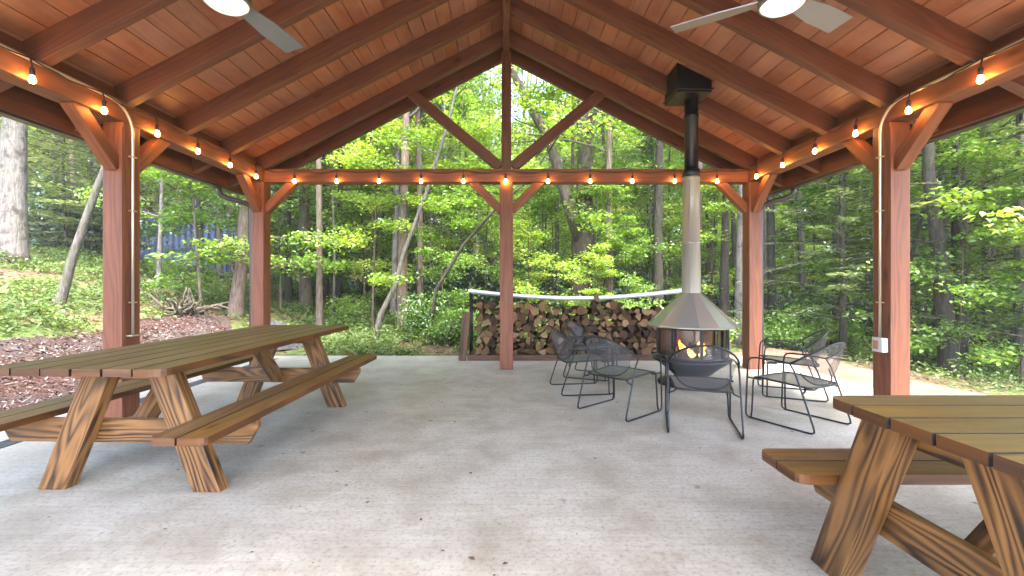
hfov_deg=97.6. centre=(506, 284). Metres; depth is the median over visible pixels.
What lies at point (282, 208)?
sapling
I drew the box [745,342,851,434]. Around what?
patio chair
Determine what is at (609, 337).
firewood log
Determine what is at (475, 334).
shrub
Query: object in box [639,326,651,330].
firewood log
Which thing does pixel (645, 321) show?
firewood log
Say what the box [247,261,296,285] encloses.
shrub
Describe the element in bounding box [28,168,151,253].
shrub
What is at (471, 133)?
broadleaf tree
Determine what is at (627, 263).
sapling
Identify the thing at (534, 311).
firewood log
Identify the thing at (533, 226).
sapling
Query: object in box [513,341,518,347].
firewood log
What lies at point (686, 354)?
burning log
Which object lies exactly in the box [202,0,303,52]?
ceiling fan
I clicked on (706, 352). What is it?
burning log
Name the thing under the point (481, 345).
firewood log
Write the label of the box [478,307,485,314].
firewood log
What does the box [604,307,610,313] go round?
firewood log
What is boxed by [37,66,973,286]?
sky
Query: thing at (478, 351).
firewood log
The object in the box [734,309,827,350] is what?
shrub
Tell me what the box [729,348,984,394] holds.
gravel path
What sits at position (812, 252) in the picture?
hemlock tree
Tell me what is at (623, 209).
sapling
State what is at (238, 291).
broadleaf tree
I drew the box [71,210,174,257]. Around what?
shrub
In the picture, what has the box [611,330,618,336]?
firewood log
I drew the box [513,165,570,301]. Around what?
sapling
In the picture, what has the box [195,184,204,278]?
broadleaf tree
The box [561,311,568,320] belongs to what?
firewood log
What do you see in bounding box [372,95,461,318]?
broadleaf tree
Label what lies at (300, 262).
sapling
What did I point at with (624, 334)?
firewood log
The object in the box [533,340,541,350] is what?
firewood log
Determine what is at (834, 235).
broadleaf tree
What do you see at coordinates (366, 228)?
broadleaf tree
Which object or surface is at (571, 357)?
patio chair
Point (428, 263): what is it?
shrub
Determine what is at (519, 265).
shrub
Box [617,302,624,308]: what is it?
firewood log
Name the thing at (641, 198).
hemlock tree
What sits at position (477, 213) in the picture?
broadleaf tree
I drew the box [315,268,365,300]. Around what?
shrub
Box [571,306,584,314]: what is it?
firewood log
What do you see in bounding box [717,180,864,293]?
sapling
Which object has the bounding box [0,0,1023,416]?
pavilion
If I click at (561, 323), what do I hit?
firewood log
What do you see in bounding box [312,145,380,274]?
hemlock tree
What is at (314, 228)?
sapling
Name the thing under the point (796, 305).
sapling
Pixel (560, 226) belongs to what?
sapling
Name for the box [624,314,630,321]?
firewood log
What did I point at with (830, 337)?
shrub
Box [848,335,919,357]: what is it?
shrub
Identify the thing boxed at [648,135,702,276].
broadleaf tree
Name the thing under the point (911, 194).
sapling
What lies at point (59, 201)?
hemlock tree
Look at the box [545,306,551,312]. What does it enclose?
firewood log
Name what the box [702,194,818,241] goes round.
broadleaf tree
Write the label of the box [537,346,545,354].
firewood log
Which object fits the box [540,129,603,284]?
hemlock tree
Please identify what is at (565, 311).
firewood log
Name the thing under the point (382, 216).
broadleaf tree
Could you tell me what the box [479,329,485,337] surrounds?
firewood log
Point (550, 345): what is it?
firewood log
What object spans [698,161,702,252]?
broadleaf tree
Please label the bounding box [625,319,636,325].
firewood log
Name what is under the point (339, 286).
hemlock tree
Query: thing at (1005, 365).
shrub
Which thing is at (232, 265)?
broadleaf tree
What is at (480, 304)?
firewood log
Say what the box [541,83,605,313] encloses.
broadleaf tree
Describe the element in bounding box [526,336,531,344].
firewood log
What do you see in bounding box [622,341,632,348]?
firewood log
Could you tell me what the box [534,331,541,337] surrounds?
firewood log
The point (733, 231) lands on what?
broadleaf tree
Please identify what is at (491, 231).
sapling
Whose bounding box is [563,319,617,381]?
patio chair
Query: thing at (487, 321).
firewood log
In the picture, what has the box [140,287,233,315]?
brush pile
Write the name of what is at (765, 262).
broadleaf tree
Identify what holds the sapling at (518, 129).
on the ground at (30, 331)
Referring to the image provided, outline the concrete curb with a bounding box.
[0,358,277,448]
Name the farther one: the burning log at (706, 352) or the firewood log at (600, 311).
the firewood log at (600, 311)
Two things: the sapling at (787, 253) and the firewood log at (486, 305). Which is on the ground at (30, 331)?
the sapling at (787, 253)
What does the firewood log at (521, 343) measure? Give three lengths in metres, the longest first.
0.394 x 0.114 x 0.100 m
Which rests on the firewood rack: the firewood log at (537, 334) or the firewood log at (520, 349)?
the firewood log at (520, 349)
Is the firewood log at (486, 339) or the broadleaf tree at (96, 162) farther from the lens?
the broadleaf tree at (96, 162)
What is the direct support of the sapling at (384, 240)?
on the ground at (30, 331)
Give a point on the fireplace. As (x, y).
(691, 312)
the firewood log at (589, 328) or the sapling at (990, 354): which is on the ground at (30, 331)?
the sapling at (990, 354)
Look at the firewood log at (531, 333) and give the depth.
7.24 m
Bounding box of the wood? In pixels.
[0,71,1015,350]
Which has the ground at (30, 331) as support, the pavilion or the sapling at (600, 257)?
the sapling at (600, 257)
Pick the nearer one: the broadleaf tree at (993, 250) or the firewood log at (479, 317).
the firewood log at (479, 317)
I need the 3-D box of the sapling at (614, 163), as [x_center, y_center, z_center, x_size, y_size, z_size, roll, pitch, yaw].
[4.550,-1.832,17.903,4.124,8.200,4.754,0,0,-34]
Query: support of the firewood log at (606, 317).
on the firewood log at (608, 323)
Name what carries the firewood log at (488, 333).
on the firewood log at (486, 339)
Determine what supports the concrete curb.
on the concrete floor
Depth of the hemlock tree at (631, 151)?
25.80 m
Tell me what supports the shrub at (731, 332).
on the ground at (30, 331)
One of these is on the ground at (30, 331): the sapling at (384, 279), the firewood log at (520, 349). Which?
the sapling at (384, 279)
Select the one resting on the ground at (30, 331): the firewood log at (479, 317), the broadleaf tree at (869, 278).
the broadleaf tree at (869, 278)
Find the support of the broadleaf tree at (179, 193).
on the ground at (30, 331)
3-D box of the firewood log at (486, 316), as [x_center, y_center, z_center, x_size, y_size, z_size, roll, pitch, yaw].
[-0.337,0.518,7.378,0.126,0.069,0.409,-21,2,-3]
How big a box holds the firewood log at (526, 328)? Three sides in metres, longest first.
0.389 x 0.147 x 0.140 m
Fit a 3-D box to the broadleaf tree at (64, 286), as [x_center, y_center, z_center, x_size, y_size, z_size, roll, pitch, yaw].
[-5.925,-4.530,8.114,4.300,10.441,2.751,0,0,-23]
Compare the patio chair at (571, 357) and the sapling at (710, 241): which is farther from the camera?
the sapling at (710, 241)
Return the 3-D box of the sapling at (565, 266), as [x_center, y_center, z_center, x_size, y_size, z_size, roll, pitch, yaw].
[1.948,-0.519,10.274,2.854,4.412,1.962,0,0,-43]
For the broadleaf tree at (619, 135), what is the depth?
18.56 m
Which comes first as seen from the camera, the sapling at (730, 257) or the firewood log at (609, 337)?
the firewood log at (609, 337)
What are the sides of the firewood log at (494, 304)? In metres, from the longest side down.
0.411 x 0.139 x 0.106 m
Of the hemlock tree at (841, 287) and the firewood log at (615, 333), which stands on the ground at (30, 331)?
the hemlock tree at (841, 287)
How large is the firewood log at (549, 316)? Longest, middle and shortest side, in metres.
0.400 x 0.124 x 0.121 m
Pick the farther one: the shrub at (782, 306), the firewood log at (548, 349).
the shrub at (782, 306)
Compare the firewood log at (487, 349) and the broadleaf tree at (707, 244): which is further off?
the broadleaf tree at (707, 244)
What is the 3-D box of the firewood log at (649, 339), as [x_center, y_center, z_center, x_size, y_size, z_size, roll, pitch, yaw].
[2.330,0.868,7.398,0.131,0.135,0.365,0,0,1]
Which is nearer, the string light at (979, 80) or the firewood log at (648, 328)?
the string light at (979, 80)
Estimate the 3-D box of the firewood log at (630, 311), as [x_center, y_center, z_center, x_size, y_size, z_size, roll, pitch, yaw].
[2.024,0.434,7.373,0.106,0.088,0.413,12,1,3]
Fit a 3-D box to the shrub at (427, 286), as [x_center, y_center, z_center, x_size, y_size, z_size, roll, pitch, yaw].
[-2.026,0.174,12.360,2.374,1.656,2.060,0,0,37]
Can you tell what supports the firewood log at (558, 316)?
on the firewood log
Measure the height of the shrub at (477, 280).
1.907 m
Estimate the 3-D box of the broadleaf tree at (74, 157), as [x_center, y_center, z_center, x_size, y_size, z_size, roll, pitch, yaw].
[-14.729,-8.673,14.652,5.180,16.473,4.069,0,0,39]
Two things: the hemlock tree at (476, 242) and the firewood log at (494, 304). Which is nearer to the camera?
the firewood log at (494, 304)
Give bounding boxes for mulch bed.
[0,314,231,411]
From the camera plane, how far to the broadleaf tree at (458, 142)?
14.49 m
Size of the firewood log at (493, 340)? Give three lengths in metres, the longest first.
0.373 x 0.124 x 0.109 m
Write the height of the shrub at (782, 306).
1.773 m
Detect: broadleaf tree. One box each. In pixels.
[0,116,32,264]
[0,118,48,133]
[28,134,54,193]
[28,137,98,252]
[53,166,102,308]
[69,139,76,242]
[69,167,175,286]
[140,175,190,214]
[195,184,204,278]
[216,199,223,279]
[226,196,248,318]
[230,193,234,274]
[299,164,313,312]
[315,158,322,324]
[322,155,329,301]
[329,91,465,330]
[344,101,519,267]
[344,130,414,270]
[363,135,369,278]
[365,64,515,339]
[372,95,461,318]
[374,128,378,304]
[379,147,385,275]
[400,111,439,285]
[414,84,462,264]
[415,102,461,266]
[415,107,423,313]
[424,80,599,344]
[428,76,521,307]
[440,87,501,251]
[446,73,490,253]
[455,68,530,271]
[458,70,498,271]
[463,64,671,317]
[463,65,522,282]
[478,66,570,275]
[491,80,612,294]
[513,95,676,317]
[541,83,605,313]
[552,96,599,313]
[571,106,574,277]
[593,107,634,168]
[597,124,782,292]
[600,138,682,273]
[612,116,730,297]
[627,132,704,196]
[644,147,719,284]
[645,139,670,306]
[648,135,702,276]
[650,136,653,215]
[668,146,670,299]
[675,156,730,341]
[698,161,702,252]
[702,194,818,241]
[713,195,718,274]
[716,187,915,343]
[730,185,735,319]
[732,185,741,346]
[764,207,766,329]
[766,196,776,342]
[779,167,917,350]
[832,177,838,348]
[844,172,848,342]
[910,127,1022,300]
[915,116,1014,364]
[922,142,959,375]
[931,116,1015,362]
[994,116,1015,354]
[1012,112,1023,379]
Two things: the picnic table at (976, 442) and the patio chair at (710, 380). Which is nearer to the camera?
the picnic table at (976, 442)
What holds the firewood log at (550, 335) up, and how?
on the firewood log at (548, 340)
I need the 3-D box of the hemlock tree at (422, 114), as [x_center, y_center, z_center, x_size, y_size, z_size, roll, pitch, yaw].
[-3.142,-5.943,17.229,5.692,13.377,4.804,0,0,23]
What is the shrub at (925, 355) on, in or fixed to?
on the ground at (30, 331)
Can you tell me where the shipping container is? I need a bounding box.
[140,219,248,272]
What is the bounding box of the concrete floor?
[0,356,982,575]
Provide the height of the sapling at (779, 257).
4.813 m
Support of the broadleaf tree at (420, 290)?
on the ground at (30, 331)
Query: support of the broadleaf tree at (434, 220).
on the ground at (30, 331)
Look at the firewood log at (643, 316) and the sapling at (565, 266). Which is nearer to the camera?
the firewood log at (643, 316)
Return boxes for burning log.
[673,346,712,354]
[677,350,697,357]
[686,342,697,353]
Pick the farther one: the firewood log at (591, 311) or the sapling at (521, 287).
the sapling at (521, 287)
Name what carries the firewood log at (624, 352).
on the firewood rack
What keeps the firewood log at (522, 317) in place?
on the firewood log
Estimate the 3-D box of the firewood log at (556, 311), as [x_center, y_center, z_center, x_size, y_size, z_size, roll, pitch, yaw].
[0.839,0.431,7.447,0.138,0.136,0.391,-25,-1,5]
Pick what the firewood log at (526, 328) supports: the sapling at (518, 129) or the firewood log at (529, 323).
the firewood log at (529, 323)
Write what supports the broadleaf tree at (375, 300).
on the ground at (30, 331)
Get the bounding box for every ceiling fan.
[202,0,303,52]
[670,0,852,32]
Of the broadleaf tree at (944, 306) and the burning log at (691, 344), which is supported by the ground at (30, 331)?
the broadleaf tree at (944, 306)
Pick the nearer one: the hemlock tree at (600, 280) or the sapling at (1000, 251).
the sapling at (1000, 251)
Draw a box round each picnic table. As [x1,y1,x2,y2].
[0,325,376,491]
[762,395,1023,575]
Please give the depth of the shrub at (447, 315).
9.15 m
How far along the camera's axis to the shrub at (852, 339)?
9.57 m
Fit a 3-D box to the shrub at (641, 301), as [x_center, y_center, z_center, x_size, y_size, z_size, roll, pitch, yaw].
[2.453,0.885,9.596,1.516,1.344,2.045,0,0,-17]
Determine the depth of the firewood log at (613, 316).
7.21 m
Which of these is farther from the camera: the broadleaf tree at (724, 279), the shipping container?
the shipping container
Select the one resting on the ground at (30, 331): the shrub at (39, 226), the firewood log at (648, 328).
the shrub at (39, 226)
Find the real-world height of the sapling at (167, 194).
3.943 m
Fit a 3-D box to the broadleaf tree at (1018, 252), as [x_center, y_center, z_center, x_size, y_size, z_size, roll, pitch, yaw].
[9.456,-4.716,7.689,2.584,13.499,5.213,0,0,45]
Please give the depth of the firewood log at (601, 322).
7.23 m
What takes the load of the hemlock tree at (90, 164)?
on the ground at (30, 331)
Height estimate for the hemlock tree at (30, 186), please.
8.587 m
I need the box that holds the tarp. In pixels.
[468,288,681,300]
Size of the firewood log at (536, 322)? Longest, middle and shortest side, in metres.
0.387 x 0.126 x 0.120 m
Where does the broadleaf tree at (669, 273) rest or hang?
on the ground at (30, 331)
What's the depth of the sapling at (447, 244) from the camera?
12.10 m
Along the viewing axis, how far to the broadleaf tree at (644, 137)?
22.82 m
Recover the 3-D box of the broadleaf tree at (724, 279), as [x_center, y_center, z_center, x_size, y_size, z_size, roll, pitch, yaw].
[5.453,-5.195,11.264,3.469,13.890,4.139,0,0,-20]
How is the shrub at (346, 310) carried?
on the ground at (30, 331)
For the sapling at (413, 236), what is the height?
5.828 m
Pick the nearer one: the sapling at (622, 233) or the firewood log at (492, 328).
the firewood log at (492, 328)
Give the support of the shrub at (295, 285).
on the ground at (30, 331)
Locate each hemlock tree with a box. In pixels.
[0,119,61,239]
[27,129,102,213]
[27,131,102,249]
[28,136,225,236]
[29,135,152,251]
[229,186,292,259]
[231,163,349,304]
[272,127,415,305]
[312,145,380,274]
[348,93,498,265]
[354,132,389,267]
[357,121,433,270]
[378,110,464,267]
[390,88,499,257]
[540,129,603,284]
[594,117,647,291]
[594,153,639,299]
[602,139,681,300]
[724,155,991,359]
[773,121,1023,370]
[775,204,830,339]
[779,183,864,327]
[794,165,949,314]
[827,115,1016,366]
[852,162,950,301]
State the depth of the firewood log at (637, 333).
7.19 m
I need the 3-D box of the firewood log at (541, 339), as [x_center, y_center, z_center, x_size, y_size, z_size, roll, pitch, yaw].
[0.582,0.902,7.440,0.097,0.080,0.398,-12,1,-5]
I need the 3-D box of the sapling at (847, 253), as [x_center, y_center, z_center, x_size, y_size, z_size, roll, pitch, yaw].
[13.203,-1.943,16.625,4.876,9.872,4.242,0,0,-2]
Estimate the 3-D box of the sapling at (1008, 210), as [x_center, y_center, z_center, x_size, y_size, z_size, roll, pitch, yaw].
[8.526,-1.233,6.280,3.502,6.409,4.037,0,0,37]
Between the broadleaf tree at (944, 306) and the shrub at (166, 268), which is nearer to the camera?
the broadleaf tree at (944, 306)
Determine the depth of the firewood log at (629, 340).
7.21 m
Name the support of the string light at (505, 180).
hanging from the pavilion
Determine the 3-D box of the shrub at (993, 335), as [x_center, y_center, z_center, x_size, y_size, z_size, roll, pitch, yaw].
[12.429,1.308,11.847,2.060,1.952,2.374,0,0,40]
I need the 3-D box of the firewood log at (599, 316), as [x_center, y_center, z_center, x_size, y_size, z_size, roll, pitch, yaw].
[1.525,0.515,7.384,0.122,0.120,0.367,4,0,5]
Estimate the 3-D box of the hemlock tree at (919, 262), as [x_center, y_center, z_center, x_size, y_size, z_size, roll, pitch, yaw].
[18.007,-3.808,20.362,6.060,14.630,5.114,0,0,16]
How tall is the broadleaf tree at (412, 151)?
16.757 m
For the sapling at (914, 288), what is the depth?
12.09 m
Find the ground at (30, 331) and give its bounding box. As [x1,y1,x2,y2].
[0,252,1023,394]
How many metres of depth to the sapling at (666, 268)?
13.50 m
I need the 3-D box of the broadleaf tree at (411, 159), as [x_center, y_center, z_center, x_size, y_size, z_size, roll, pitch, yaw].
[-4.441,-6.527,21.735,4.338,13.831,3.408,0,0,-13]
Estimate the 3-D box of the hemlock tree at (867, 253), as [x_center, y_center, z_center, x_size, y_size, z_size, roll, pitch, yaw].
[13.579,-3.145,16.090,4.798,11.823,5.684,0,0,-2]
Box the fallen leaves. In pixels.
[48,356,976,575]
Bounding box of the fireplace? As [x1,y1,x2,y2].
[647,63,738,389]
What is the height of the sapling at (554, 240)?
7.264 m
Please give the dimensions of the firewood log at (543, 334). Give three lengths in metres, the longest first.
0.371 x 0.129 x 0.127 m
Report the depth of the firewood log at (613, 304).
7.24 m
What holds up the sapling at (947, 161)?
on the ground at (30, 331)
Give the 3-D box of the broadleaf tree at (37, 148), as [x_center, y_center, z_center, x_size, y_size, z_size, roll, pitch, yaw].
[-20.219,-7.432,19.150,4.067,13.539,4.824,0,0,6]
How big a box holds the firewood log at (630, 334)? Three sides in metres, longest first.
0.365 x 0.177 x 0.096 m
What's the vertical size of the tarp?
0.212 m
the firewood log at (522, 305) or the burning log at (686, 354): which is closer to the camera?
the burning log at (686, 354)
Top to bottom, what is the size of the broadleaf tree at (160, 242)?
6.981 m
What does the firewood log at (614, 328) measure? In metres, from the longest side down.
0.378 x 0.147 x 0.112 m
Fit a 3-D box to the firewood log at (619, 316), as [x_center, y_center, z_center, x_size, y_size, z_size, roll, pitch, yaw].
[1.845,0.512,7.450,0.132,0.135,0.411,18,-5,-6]
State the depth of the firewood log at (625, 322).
7.21 m
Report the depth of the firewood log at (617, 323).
7.23 m
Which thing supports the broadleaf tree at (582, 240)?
on the ground at (30, 331)
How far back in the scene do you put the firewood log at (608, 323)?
7.22 m
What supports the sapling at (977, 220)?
on the ground at (30, 331)
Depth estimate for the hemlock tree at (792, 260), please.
21.85 m
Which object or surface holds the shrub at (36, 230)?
on the ground at (30, 331)
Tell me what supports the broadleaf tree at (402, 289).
on the ground at (30, 331)
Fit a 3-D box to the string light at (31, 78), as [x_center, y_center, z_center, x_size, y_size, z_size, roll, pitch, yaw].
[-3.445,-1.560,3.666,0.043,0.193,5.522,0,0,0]
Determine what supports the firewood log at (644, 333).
on the firewood log at (640, 339)
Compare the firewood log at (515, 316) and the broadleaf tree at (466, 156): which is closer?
the firewood log at (515, 316)
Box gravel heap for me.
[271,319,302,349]
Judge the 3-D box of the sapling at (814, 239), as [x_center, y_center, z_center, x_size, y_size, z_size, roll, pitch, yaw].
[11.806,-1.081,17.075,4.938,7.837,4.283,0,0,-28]
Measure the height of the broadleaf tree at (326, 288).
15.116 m
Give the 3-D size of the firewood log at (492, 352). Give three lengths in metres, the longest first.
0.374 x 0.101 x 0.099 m
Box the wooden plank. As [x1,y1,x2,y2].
[458,312,469,360]
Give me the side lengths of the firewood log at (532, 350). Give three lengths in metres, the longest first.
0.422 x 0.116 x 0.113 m
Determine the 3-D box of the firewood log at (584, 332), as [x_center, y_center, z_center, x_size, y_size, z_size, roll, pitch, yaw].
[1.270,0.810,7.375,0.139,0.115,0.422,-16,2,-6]
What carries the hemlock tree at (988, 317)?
on the ground at (30, 331)
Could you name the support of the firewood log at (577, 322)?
on the firewood log
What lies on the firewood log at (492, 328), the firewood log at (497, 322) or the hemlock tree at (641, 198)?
the firewood log at (497, 322)
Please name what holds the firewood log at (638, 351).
on the firewood rack
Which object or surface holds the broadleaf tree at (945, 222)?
on the ground at (30, 331)
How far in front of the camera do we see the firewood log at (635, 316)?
7.25 m
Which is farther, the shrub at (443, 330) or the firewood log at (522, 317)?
the shrub at (443, 330)
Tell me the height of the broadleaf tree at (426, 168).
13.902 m
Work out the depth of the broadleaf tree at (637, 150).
24.61 m
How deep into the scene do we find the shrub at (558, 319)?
9.61 m
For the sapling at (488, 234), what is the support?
on the ground at (30, 331)
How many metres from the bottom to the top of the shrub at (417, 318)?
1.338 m
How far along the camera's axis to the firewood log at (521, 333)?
7.26 m
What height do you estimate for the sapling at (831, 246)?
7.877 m
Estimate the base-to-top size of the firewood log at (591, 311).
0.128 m
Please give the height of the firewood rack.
1.104 m
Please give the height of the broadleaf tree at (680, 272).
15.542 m
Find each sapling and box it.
[140,166,277,310]
[140,178,236,275]
[144,165,349,275]
[192,168,353,313]
[202,186,358,256]
[272,128,385,315]
[291,126,434,329]
[292,157,337,232]
[296,136,429,310]
[313,142,426,278]
[322,192,371,280]
[360,164,447,299]
[371,112,491,300]
[378,191,443,271]
[406,185,485,319]
[407,86,511,308]
[415,122,531,302]
[464,185,525,268]
[466,117,559,274]
[477,204,524,278]
[487,189,553,283]
[488,98,576,276]
[497,218,558,336]
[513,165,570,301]
[513,185,563,303]
[513,185,605,313]
[529,166,637,318]
[532,213,570,306]
[536,199,570,290]
[549,188,642,308]
[555,158,651,287]
[562,138,678,287]
[564,242,621,324]
[598,130,683,305]
[598,214,657,308]
[601,188,667,271]
[619,213,677,307]
[643,164,788,302]
[644,156,766,296]
[663,158,730,292]
[681,187,776,316]
[701,213,784,307]
[704,211,790,317]
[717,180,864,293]
[730,245,787,331]
[770,169,872,346]
[775,177,868,317]
[775,187,864,303]
[781,166,910,347]
[783,168,864,285]
[793,175,870,346]
[824,166,970,312]
[842,128,1023,366]
[847,148,1011,334]
[849,158,1012,313]
[850,217,950,345]
[855,126,1012,360]
[910,164,1023,383]
[917,157,1013,358]
[926,180,1013,283]
[950,144,1023,309]
[970,202,1013,356]
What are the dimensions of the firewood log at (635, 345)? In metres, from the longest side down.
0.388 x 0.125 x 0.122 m
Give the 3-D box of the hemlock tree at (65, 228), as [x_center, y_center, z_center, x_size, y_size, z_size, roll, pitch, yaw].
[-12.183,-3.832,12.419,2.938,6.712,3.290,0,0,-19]
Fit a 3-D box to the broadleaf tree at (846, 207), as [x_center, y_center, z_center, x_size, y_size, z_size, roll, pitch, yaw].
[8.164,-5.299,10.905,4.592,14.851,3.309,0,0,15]
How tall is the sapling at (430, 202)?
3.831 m
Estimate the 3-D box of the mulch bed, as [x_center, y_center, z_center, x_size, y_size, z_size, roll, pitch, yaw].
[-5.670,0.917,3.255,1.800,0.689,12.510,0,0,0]
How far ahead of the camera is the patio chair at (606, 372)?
4.21 m
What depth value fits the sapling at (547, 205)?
12.12 m
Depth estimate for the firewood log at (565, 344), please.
7.22 m
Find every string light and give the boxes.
[0,46,264,178]
[267,169,746,182]
[747,40,1023,178]
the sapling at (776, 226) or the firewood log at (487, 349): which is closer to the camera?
the firewood log at (487, 349)
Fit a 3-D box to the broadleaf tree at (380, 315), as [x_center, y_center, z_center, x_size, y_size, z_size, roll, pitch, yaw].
[-0.893,-3.794,9.402,3.494,10.486,3.831,0,0,35]
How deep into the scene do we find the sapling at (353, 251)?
16.90 m
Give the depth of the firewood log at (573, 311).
7.25 m
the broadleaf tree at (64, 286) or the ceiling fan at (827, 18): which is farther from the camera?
the broadleaf tree at (64, 286)
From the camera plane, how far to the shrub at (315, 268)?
16.54 m
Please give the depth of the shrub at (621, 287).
12.90 m
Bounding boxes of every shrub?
[27,188,102,248]
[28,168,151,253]
[28,192,58,246]
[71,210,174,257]
[146,260,184,278]
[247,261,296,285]
[275,274,329,302]
[283,228,351,277]
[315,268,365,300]
[323,293,377,317]
[345,266,390,304]
[382,262,470,310]
[389,290,450,346]
[407,245,475,307]
[411,304,478,345]
[418,306,476,347]
[438,308,499,344]
[449,258,499,314]
[489,260,553,312]
[498,301,559,341]
[532,269,598,314]
[547,309,594,333]
[595,297,658,337]
[601,265,676,307]
[664,274,733,318]
[729,317,741,343]
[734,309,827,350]
[764,286,826,342]
[768,306,854,352]
[804,311,869,351]
[834,285,932,345]
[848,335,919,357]
[910,326,936,365]
[927,300,1012,357]
[927,329,1020,371]
[972,343,1020,377]
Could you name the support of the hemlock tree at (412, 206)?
on the ground at (30, 331)
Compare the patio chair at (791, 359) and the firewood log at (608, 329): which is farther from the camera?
the firewood log at (608, 329)
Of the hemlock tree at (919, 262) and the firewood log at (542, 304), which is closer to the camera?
the firewood log at (542, 304)
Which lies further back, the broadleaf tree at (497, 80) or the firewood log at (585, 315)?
the broadleaf tree at (497, 80)
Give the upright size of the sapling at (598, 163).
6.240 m
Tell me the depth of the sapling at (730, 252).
20.11 m
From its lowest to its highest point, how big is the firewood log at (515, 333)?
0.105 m
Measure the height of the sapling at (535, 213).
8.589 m
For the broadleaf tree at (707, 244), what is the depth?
15.25 m
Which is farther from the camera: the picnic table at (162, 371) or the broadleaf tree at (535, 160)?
the broadleaf tree at (535, 160)
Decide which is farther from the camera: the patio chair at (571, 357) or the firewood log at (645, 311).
the firewood log at (645, 311)
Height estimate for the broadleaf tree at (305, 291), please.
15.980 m
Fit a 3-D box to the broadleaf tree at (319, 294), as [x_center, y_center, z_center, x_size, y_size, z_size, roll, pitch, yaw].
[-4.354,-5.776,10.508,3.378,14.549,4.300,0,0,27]
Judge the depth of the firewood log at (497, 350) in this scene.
7.28 m
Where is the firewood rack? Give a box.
[467,292,656,360]
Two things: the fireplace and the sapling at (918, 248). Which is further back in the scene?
the sapling at (918, 248)
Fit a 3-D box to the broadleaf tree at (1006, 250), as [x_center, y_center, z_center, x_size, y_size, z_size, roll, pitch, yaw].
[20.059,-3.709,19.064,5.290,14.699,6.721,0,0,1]
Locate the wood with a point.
(212, 207)
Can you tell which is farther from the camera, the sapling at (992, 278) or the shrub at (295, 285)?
the shrub at (295, 285)
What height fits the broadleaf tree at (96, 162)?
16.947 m
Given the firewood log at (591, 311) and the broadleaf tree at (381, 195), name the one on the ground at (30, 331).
the broadleaf tree at (381, 195)
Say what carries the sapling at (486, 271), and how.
on the ground at (30, 331)
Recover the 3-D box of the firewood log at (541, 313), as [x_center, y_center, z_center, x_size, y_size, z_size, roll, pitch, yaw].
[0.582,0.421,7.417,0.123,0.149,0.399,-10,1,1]
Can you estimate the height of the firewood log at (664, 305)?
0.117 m
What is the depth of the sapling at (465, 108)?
12.49 m
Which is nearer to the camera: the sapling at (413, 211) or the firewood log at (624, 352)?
the firewood log at (624, 352)
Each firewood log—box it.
[474,301,484,308]
[474,324,480,332]
[475,313,482,321]
[476,335,481,342]
[476,344,484,354]
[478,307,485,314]
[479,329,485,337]
[479,341,484,349]
[480,345,492,354]
[482,336,489,344]
[483,303,489,308]
[483,313,489,319]
[483,318,491,324]
[485,330,492,337]
[487,325,496,332]
[489,313,495,320]
[489,336,496,343]
[489,346,495,354]
[490,301,498,309]
[491,319,499,324]
[495,346,499,353]
[513,311,517,322]
[513,330,518,337]
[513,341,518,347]
[514,320,520,326]
[517,340,524,347]
[517,345,524,351]
[518,313,526,321]
[519,302,524,308]
[519,329,524,337]
[521,324,530,332]
[524,338,533,348]
[525,301,533,309]
[525,319,533,325]
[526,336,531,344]
[527,312,533,320]
[527,331,533,337]
[530,307,537,315]
[530,347,536,353]
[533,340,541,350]
[534,318,540,325]
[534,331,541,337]
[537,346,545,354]
[538,300,545,311]
[538,337,545,342]
[539,309,545,315]
[540,330,547,337]
[544,335,551,342]
[544,344,554,353]
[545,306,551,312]
[545,319,553,325]
[545,341,553,348]
[546,312,554,319]
[548,330,555,338]
[552,307,560,315]
[554,314,561,318]
[558,319,565,326]
[559,339,570,348]
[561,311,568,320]
[562,308,569,314]
[566,319,574,326]
[567,314,575,319]
[568,308,576,313]
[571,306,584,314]
[572,319,581,326]
[579,318,589,325]
[580,313,587,318]
[581,329,590,335]
[582,325,592,331]
[586,307,597,315]
[589,295,599,302]
[589,302,596,309]
[592,329,605,336]
[595,313,603,319]
[597,308,604,313]
[598,320,605,326]
[600,301,610,307]
[602,326,611,331]
[603,314,609,320]
[603,320,613,326]
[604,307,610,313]
[605,300,617,309]
[605,333,612,343]
[606,308,620,314]
[609,314,616,318]
[609,325,617,331]
[611,319,622,326]
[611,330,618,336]
[614,312,624,319]
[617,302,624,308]
[617,319,628,326]
[617,330,627,338]
[620,308,627,316]
[620,347,628,353]
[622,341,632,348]
[623,324,633,332]
[624,308,634,313]
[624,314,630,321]
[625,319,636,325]
[625,330,635,337]
[625,337,633,342]
[629,313,640,320]
[631,307,638,314]
[631,342,638,349]
[631,347,642,354]
[634,330,640,336]
[635,306,652,314]
[635,321,643,326]
[635,336,645,341]
[637,329,648,338]
[637,341,646,348]
[638,346,651,354]
[639,313,648,319]
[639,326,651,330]
[640,319,647,326]
[642,335,653,342]
[644,329,655,336]
[645,342,654,349]
[650,306,661,314]
[661,302,669,307]
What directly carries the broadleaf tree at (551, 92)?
on the ground at (30, 331)
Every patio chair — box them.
[550,326,612,395]
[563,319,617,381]
[577,336,662,421]
[665,345,744,439]
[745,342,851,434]
[757,328,828,401]
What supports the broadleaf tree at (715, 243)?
on the ground at (30, 331)
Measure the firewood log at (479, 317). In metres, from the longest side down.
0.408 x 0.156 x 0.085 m

